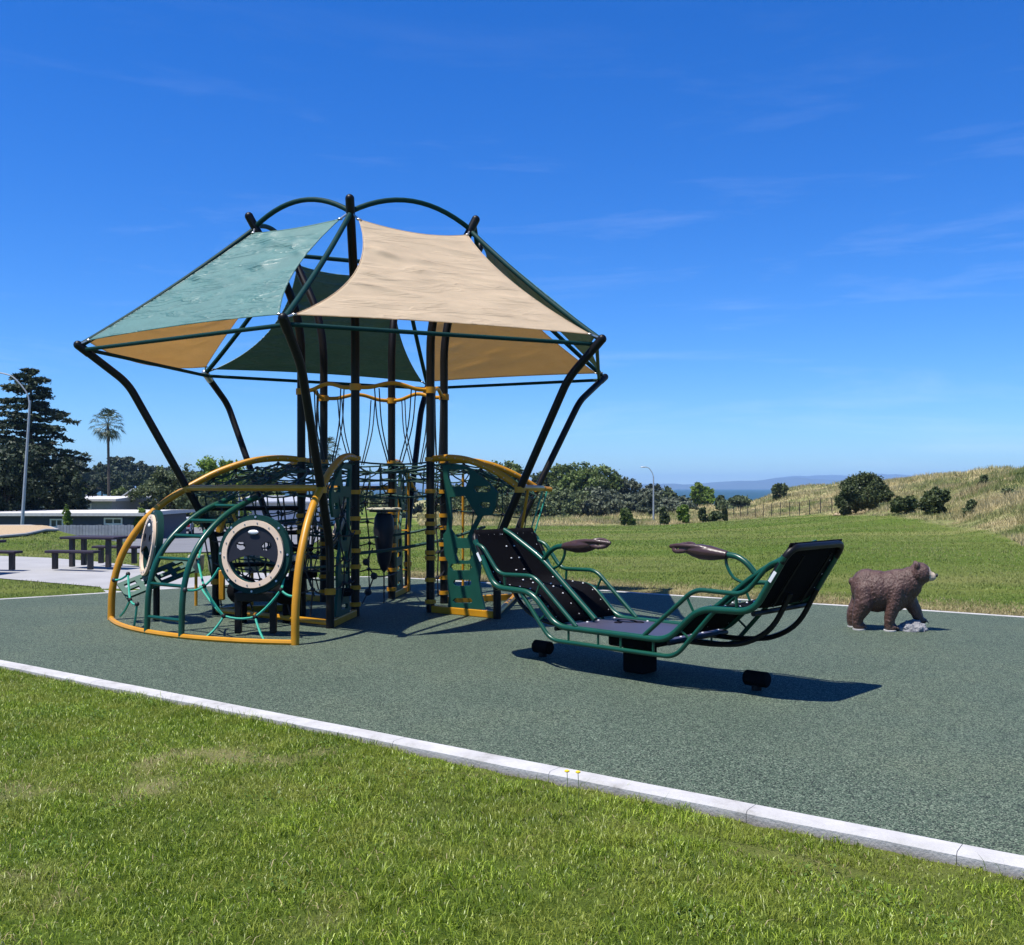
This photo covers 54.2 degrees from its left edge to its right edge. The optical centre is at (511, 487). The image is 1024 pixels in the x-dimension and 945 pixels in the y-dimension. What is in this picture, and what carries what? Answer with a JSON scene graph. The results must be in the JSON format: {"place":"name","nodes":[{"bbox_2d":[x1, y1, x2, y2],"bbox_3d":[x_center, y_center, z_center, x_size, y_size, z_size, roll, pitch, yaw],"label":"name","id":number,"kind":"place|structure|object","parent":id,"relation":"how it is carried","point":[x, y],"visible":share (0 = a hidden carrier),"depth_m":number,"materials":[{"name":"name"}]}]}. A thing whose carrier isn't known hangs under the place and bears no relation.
{"place":"outdoors","nodes":[
{"label":"outdoors","id":0,"kind":"place"},
{"bbox_2d":[0,556,288,591],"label":"path","id":1,"kind":"structure","parent":0,"point":[40,569],"depth_m":18.94,"materials":[{"name":"concrete"}]},
{"bbox_2d":[0,540,22,569],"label":"picnic table","id":2,"kind":"object","parent":1,"relation":"on","point":[11,553],"visible":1,"depth_m":19.35,"materials":[{"name":"wood"}]},
{"bbox_2d":[44,535,139,569],"bbox_3d":[-8.445,1.283,20.300,1.200,0.610,1.820,0,0,10],"label":"picnic table","id":3,"kind":"object","parent":1,"relation":"on","point":[87,557],"visible":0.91,"depth_m":20.12,"materials":[{"name":"brown wood"}]},
{"bbox_2d":[127,527,319,552],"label":"road","id":4,"kind":"structure","parent":0,"point":[182,544],"depth_m":41.56,"materials":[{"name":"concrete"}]},
{"bbox_2d":[186,517,193,533],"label":"parked car","id":5,"kind":"object","parent":4,"relation":"on","point":[189,528],"visible":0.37,"depth_m":78.60,"materials":[{"name":"paint"}]},
{"bbox_2d":[97,489,771,503],"bbox_3d":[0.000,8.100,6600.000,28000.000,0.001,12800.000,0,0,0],"label":"water","id":6,"kind":"structure","parent":0,"point":[753,494],"depth_m":1800.22,"materials":[{"name":"blue liquid"}]},
{"bbox_2d":[0,469,1023,944],"bbox_3d":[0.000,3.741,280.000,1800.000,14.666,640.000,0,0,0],"label":"ground","id":7,"kind":"structure","parent":0,"point":[738,845],"depth_m":4.67,"materials":[{"name":"green plant"}]},
{"bbox_2d":[0,372,30,524],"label":"street lamp","id":8,"kind":"object","parent":7,"relation":"on","point":[25,475],"visible":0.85,"depth_m":49.95,"materials":[{"name":"grey metal"}]},
{"bbox_2d":[0,525,54,534],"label":"bark play area","id":9,"kind":"object","parent":7,"relation":"on","point":[10,529],"visible":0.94,"depth_m":37.78,"materials":[{"name":"beige wood"}]},
{"bbox_2d":[0,437,55,510],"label":"dense tree","id":10,"kind":"object","parent":7,"relation":"on","point":[11,490],"visible":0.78,"depth_m":65.59,"materials":[{"name":"green plant"}]},
{"bbox_2d":[0,526,58,537],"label":"kerb","id":11,"kind":"structure","parent":7,"relation":"on","point":[22,534],"depth_m":33.28,"materials":[{"name":"concrete"}]},
{"bbox_2d":[0,367,99,509],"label":"cedar","id":12,"kind":"object","parent":7,"relation":"on","point":[44,448],"visible":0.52,"depth_m":71.56,"materials":[{"name":"green plant"}]},
{"bbox_2d":[44,457,87,509],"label":"dense tree","id":13,"kind":"object","parent":7,"relation":"on","point":[68,484],"visible":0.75,"depth_m":67.43,"materials":[{"name":"green plant"}]},
{"bbox_2d":[61,504,72,524],"bbox_3d":[-26.881,2.296,60.481,0.652,2.634,0.740,0,0,0],"label":"lime tree","id":14,"kind":"object","parent":7,"relation":"on","point":[67,519],"visible":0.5,"depth_m":60.40,"materials":[{"name":"green plant"}]},
{"bbox_2d":[74,458,96,480],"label":"eucalyptus","id":15,"kind":"object","parent":7,"relation":"on","point":[85,476],"visible":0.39,"depth_m":248.85,"materials":[{"name":"green plant"}]},
{"bbox_2d":[86,472,103,495],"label":"eucalyptus","id":16,"kind":"object","parent":7,"relation":"on","point":[93,480],"visible":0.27,"depth_m":189.38,"materials":[{"name":"green plant"}]},
{"bbox_2d":[57,525,133,541],"bbox_3d":[-20.775,2.700,50.026,3.950,1.728,0.078,0,0,0],"label":"board fence","id":17,"kind":"object","parent":7,"relation":"on","point":[118,530],"visible":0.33,"depth_m":49.99,"materials":[{"name":"grey wood"}]},
{"bbox_2d":[0,510,194,538],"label":"bungalow","id":18,"kind":"object","parent":7,"relation":"on","point":[174,520],"visible":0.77,"depth_m":62.00,"materials":[{"name":"grey wood"}]},
{"bbox_2d":[50,519,63,527],"bbox_3d":[-28.210,2.186,61.968,0.834,0.555,0.104,0,0,0],"label":"window","id":19,"kind":"structure","parent":18,"relation":"in","point":[53,522],"depth_m":61.97,"materials":[{"name":"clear glass"}]},
{"bbox_2d":[104,518,122,524],"bbox_3d":[-24.707,2.062,61.968,1.144,0.431,0.104,0,0,0],"label":"window","id":20,"kind":"structure","parent":18,"relation":"in","point":[107,521],"depth_m":61.97,"materials":[{"name":"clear glass"}]},
{"bbox_2d":[88,461,112,495],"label":"eucalyptus","id":21,"kind":"object","parent":7,"relation":"on","point":[99,467],"visible":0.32,"depth_m":248.09,"materials":[{"name":"green plant"}]},
{"bbox_2d":[88,407,125,495],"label":"palm tree","id":22,"kind":"object","parent":7,"relation":"on","point":[113,433],"visible":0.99,"depth_m":97.88,"materials":[{"name":"green plant"}]},
{"bbox_2d":[97,474,122,494],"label":"eucalyptus","id":23,"kind":"object","parent":7,"relation":"on","point":[115,481],"visible":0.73,"depth_m":189.20,"materials":[{"name":"green plant"}]},
{"bbox_2d":[85,496,149,509],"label":"bungalow","id":24,"kind":"object","parent":7,"relation":"on","point":[111,503],"visible":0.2,"depth_m":80.91,"materials":[{"name":"grey glass"}]},
{"bbox_2d":[111,486,128,495],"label":"leafy tree","id":25,"kind":"object","parent":7,"relation":"on","point":[119,492],"visible":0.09,"depth_m":118.60,"materials":[{"name":"green plant"}]},
{"bbox_2d":[106,456,139,486],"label":"eucalyptus","id":26,"kind":"object","parent":7,"relation":"on","point":[120,466],"visible":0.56,"depth_m":248.90,"materials":[{"name":"green plant"}]},
{"bbox_2d":[120,475,143,489],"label":"eucalyptus","id":27,"kind":"object","parent":7,"relation":"on","point":[130,482],"visible":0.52,"depth_m":188.84,"materials":[{"name":"green plant"}]},
{"bbox_2d":[124,460,149,486],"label":"eucalyptus","id":28,"kind":"object","parent":7,"relation":"on","point":[140,465],"visible":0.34,"depth_m":249.00,"materials":[{"name":"green plant"}]},
{"bbox_2d":[132,507,145,538],"bbox_3d":[-22.995,2.333,62.026,0.970,2.286,1.225,0,0,0],"label":"lime tree","id":29,"kind":"object","parent":7,"relation":"on","point":[138,518],"visible":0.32,"depth_m":61.72,"materials":[{"name":"green plant"}]},
{"bbox_2d":[140,463,164,483],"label":"eucalyptus","id":30,"kind":"object","parent":7,"relation":"on","point":[147,469],"visible":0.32,"depth_m":248.03,"materials":[{"name":"green plant"}]},
{"bbox_2d":[165,466,172,472],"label":"eucalyptus","id":31,"kind":"object","parent":7,"relation":"on","point":[168,468],"visible":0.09,"depth_m":248.75,"materials":[{"name":"green plant"}]},
{"bbox_2d":[125,463,220,530],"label":"round tree","id":32,"kind":"object","parent":7,"relation":"on","point":[161,485],"visible":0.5,"depth_m":82.42,"materials":[{"name":"green plant"}]},
{"bbox_2d":[196,455,252,527],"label":"lime tree","id":33,"kind":"object","parent":7,"relation":"on","point":[206,465],"visible":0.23,"depth_m":98.88,"materials":[{"name":"green plant"}]},
{"bbox_2d":[238,464,284,497],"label":"leafy tree","id":34,"kind":"object","parent":7,"relation":"on","point":[249,482],"visible":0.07,"depth_m":111.06,"materials":[{"name":"green plant"}]},
{"bbox_2d":[237,496,342,527],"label":"bungalow","id":35,"kind":"object","parent":7,"relation":"on","point":[289,501],"visible":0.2,"depth_m":100.00,"materials":[{"name":"grey glass"}]},
{"bbox_2d":[318,436,340,484],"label":"palm tree","id":36,"kind":"object","parent":7,"relation":"on","point":[330,439],"visible":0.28,"depth_m":119.77,"materials":[{"name":"green plant"}]},
{"bbox_2d":[334,490,382,514],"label":"leafy tree","id":37,"kind":"object","parent":7,"relation":"on","point":[374,500],"visible":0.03,"depth_m":129.57,"materials":[{"name":"green plant"}]},
{"bbox_2d":[369,489,423,516],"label":"leafy tree","id":38,"kind":"object","parent":7,"relation":"on","point":[417,508],"visible":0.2,"depth_m":134.61,"materials":[{"name":"green plant"}]},
{"bbox_2d":[423,483,465,512],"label":"leafy tree","id":39,"kind":"object","parent":7,"relation":"on","point":[438,507],"visible":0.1,"depth_m":131.04,"materials":[{"name":"green plant"}]},
{"bbox_2d":[452,488,504,514],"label":"bush","id":40,"kind":"object","parent":7,"relation":"on","point":[456,504],"visible":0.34,"depth_m":126.12,"materials":[{"name":"green plant"}]},
{"bbox_2d":[0,678,994,944],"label":"clover","id":41,"kind":"object","parent":7,"relation":"on","point":[386,832],"visible":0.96,"depth_m":4.57,"materials":[{"name":"green plant"}]},
{"bbox_2d":[476,460,523,514],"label":"leafy tree","id":42,"kind":"object","parent":7,"relation":"on","point":[515,467],"visible":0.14,"depth_m":136.62,"materials":[{"name":"green plant"}]},
{"bbox_2d":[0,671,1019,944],"bbox_3d":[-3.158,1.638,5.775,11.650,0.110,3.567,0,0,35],"label":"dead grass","id":43,"kind":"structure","parent":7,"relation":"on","point":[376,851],"depth_m":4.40,"materials":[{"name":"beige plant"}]},
{"bbox_2d":[0,577,1023,855],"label":"playground surfacing","id":44,"kind":"structure","parent":7,"relation":"on","point":[874,723],"depth_m":7.94,"materials":[{"name":"green rubber"}]},
{"bbox_2d":[73,194,607,644],"bbox_3d":[-1.879,-0.982,13.412,6.730,5.316,6.809,0,0,0],"label":"play structure","id":45,"kind":"object","parent":44,"relation":"on","point":[493,313],"visible":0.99,"depth_m":12.35,"materials":[{"name":"fabric"}]},
{"bbox_2d":[472,527,843,690],"bbox_3d":[1.113,0.995,8.708,3.384,1.209,0.920,0,0,44],"label":"double seesaw","id":46,"kind":"object","parent":44,"relation":"on","point":[515,561],"visible":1,"depth_m":8.53,"materials":[{"name":"green plastic"}]},
{"bbox_2d":[846,561,937,631],"bbox_3d":[4.294,1.213,11.308,0.966,0.788,0.474,0,0,17],"label":"bear statue","id":47,"kind":"object","parent":44,"relation":"on","point":[892,593],"visible":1,"depth_m":11.19,"materials":[{"name":"brown stone"}]},
{"bbox_2d":[897,619,927,631],"bbox_3d":[4.500,1.572,11.237,0.310,0.198,0.310,0,0,38],"label":"rock","id":48,"kind":"object","parent":44,"relation":"on","point":[913,625],"visible":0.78,"depth_m":11.16,"materials":[{"name":"grey stone"}]},
{"bbox_2d":[0,660,1023,879],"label":"kerb","id":49,"kind":"structure","parent":7,"relation":"on","point":[940,851],"depth_m":5.29,"materials":[{"name":"concrete"}]},
{"bbox_2d":[0,514,1023,613],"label":"lawn grass","id":50,"kind":"structure","parent":7,"relation":"on","point":[665,545],"depth_m":25.86,"materials":[{"name":"green plant"}]},
{"bbox_2d":[2,576,1023,616],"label":"kerb","id":51,"kind":"structure","parent":7,"relation":"on","point":[600,590],"depth_m":14.71,"materials":[{"name":"concrete"}]},
{"bbox_2d":[503,489,550,516],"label":"bush","id":52,"kind":"object","parent":7,"relation":"on","point":[520,507],"visible":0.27,"depth_m":126.29,"materials":[{"name":"green plant"}]},
{"bbox_2d":[530,471,559,494],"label":"leafy tree","id":53,"kind":"object","parent":7,"relation":"on","point":[533,476],"visible":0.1,"depth_m":145.99,"materials":[{"name":"green plant"}]},
{"bbox_2d":[530,485,588,517],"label":"bush","id":54,"kind":"object","parent":7,"relation":"on","point":[565,501],"visible":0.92,"depth_m":123.30,"materials":[{"name":"green plant"}]},
{"bbox_2d":[564,769,569,807],"bbox_3d":[0.283,1.559,5.150,0.027,0.218,0.025,0,0,0],"label":"dandelion","id":55,"kind":"object","parent":7,"relation":"on","point":[566,770],"visible":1,"depth_m":5.15,"materials":[{"name":"plant"}]},
{"bbox_2d":[575,770,580,807],"bbox_3d":[0.340,1.563,5.150,0.027,0.214,0.025,0,0,0],"label":"dandelion","id":56,"kind":"object","parent":7,"relation":"on","point":[577,771],"visible":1,"depth_m":5.15,"materials":[{"name":"plant"}]},
{"bbox_2d":[547,461,624,513],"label":"broad tree","id":57,"kind":"object","parent":7,"relation":"on","point":[580,478],"visible":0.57,"depth_m":138.29,"materials":[{"name":"green plant"}]},
{"bbox_2d":[576,486,634,515],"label":"bush","id":58,"kind":"object","parent":7,"relation":"on","point":[600,501],"visible":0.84,"depth_m":124.45,"materials":[{"name":"green plant"}]},
{"bbox_2d":[611,472,642,512],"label":"leafy tree","id":59,"kind":"object","parent":7,"relation":"on","point":[635,486],"visible":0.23,"depth_m":144.56,"materials":[{"name":"green plant"}]},
{"bbox_2d":[619,507,636,524],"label":"shrub","id":60,"kind":"object","parent":7,"relation":"on","point":[627,517],"visible":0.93,"depth_m":85.69,"materials":[{"name":"green plant"}]},
{"bbox_2d":[617,489,662,513],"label":"bush","id":61,"kind":"object","parent":7,"relation":"on","point":[639,502],"visible":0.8,"depth_m":124.48,"materials":[{"name":"green plant"}]},
{"bbox_2d":[641,466,653,518],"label":"street lamp","id":62,"kind":"object","parent":7,"relation":"on","point":[653,489],"visible":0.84,"depth_m":103.93,"materials":[{"name":"grey metal"}]},
{"bbox_2d":[636,483,663,498],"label":"leafy tree","id":63,"kind":"object","parent":7,"relation":"on","point":[657,488],"visible":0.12,"depth_m":148.84,"materials":[{"name":"green plant"}]},
{"bbox_2d":[659,506,669,524],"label":"shrub","id":64,"kind":"object","parent":7,"relation":"on","point":[664,517],"visible":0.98,"depth_m":85.76,"materials":[{"name":"green plant"}]},
{"bbox_2d":[660,485,678,497],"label":"tree","id":65,"kind":"object","parent":7,"relation":"on","point":[668,492],"visible":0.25,"depth_m":164.06,"materials":[{"name":"green plant"}]},
{"bbox_2d":[650,495,699,511],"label":"leafy tree","id":66,"kind":"object","parent":7,"relation":"on","point":[670,503],"visible":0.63,"depth_m":138.32,"materials":[{"name":"green plant"}]},
{"bbox_2d":[676,504,690,522],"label":"shrub","id":67,"kind":"object","parent":7,"relation":"on","point":[683,515],"visible":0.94,"depth_m":85.78,"materials":[{"name":"green plant"}]},
{"bbox_2d":[697,506,706,521],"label":"shrub","id":68,"kind":"object","parent":7,"relation":"on","point":[702,514],"visible":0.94,"depth_m":85.70,"materials":[{"name":"green plant"}]},
{"bbox_2d":[689,482,715,505],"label":"lime tree","id":69,"kind":"object","parent":7,"relation":"on","point":[700,493],"visible":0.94,"depth_m":158.74,"materials":[{"name":"green plant"}]},
{"bbox_2d":[403,567,1023,615],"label":"dry verge grass","id":70,"kind":"structure","parent":7,"relation":"on","point":[417,574],"depth_m":15.15,"materials":[{"name":"plant"}]},
{"bbox_2d":[707,510,725,521],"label":"shrub","id":71,"kind":"object","parent":7,"relation":"on","point":[714,515],"visible":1,"depth_m":85.66,"materials":[{"name":"green plant"}]},
{"bbox_2d":[417,464,1023,545],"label":"dune grass","id":72,"kind":"structure","parent":7,"relation":"on","point":[990,503],"depth_m":83.18,"materials":[{"name":"plant"}]},
{"bbox_2d":[714,495,726,510],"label":"shrub","id":73,"kind":"object","parent":7,"relation":"on","point":[721,497],"visible":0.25,"depth_m":139.56,"materials":[{"name":"green plant"}]},
{"bbox_2d":[722,507,728,520],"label":"shrub","id":74,"kind":"object","parent":7,"relation":"on","point":[724,511],"visible":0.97,"depth_m":85.86,"materials":[{"name":"green plant"}]},
{"bbox_2d":[717,495,751,509],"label":"bush","id":75,"kind":"object","parent":7,"relation":"on","point":[737,500],"visible":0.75,"depth_m":130.84,"materials":[{"name":"green plant"}]},
{"bbox_2d":[728,498,831,517],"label":"wire fence","id":76,"kind":"object","parent":7,"relation":"on","point":[755,512],"visible":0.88,"depth_m":84.81,"materials":[{"name":"brown metal"}]},
{"bbox_2d":[771,483,789,499],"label":"shrub","id":77,"kind":"object","parent":7,"relation":"on","point":[781,489],"visible":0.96,"depth_m":119.55,"materials":[{"name":"green plant"}]},
{"bbox_2d":[889,495,918,513],"bbox_3d":[20.815,0.977,53.056,1.604,1.404,1.714,0,0,0],"label":"shrub","id":78,"kind":"object","parent":7,"relation":"on","point":[898,504],"visible":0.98,"depth_m":52.59,"materials":[{"name":"green plant"}]},
{"bbox_2d":[916,486,951,514],"bbox_3d":[20.659,0.733,48.971,1.559,1.756,1.616,0,0,-42],"label":"shrub","id":79,"kind":"object","parent":7,"relation":"on","point":[934,499],"visible":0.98,"depth_m":48.56,"materials":[{"name":"green plant"}]},
{"bbox_2d":[962,499,976,517],"bbox_3d":[19.700,0.995,43.056,0.630,1.110,0.700,0,0,28],"label":"shrub","id":80,"kind":"object","parent":7,"relation":"on","point":[969,504],"visible":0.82,"depth_m":42.86,"materials":[{"name":"green plant"}]},
{"bbox_2d":[977,474,989,485],"bbox_3d":[28.364,-0.237,59.982,0.812,1.257,0.861,0,0,0],"label":"shrub","id":81,"kind":"object","parent":7,"relation":"on","point":[983,478],"visible":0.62,"depth_m":59.91,"materials":[{"name":"green plant"}]},
{"bbox_2d":[1000,488,1018,494],"bbox_3d":[23.906,0.413,47.987,0.774,0.852,0.994,0,0,0],"label":"shrub","id":82,"kind":"object","parent":7,"relation":"on","point":[1009,490],"visible":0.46,"depth_m":47.86,"materials":[{"name":"green plant"}]},
{"bbox_2d":[0,0,1023,484],"label":"sky","id":83,"kind":"structure","parent":0,"point":[792,231],"materials":[{"name":"blue"}]},
{"bbox_2d":[133,474,911,488],"bbox_3d":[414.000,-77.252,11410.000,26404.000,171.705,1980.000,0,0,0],"label":"coast hills","id":84,"kind":"structure","parent":0,"point":[843,477],"depth_m":11169.98,"materials":[{"name":"green plant"}]},
{"bbox_2d":[416,477,841,488],"bbox_3d":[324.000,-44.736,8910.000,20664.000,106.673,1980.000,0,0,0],"label":"hills","id":85,"kind":"structure","parent":0,"point":[769,483],"depth_m":8465.57,"materials":[{"name":"blue"}]},
{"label":"bare sand","id":86,"kind":"structure","parent":0,"visible":0},
{"bbox_2d":[833,471,895,515],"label":"bush","id":87,"kind":"object","parent":86,"relation":"on","point":[864,491],"visible":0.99,"depth_m":67.30,"materials":[{"name":"green plant"}]}
]}

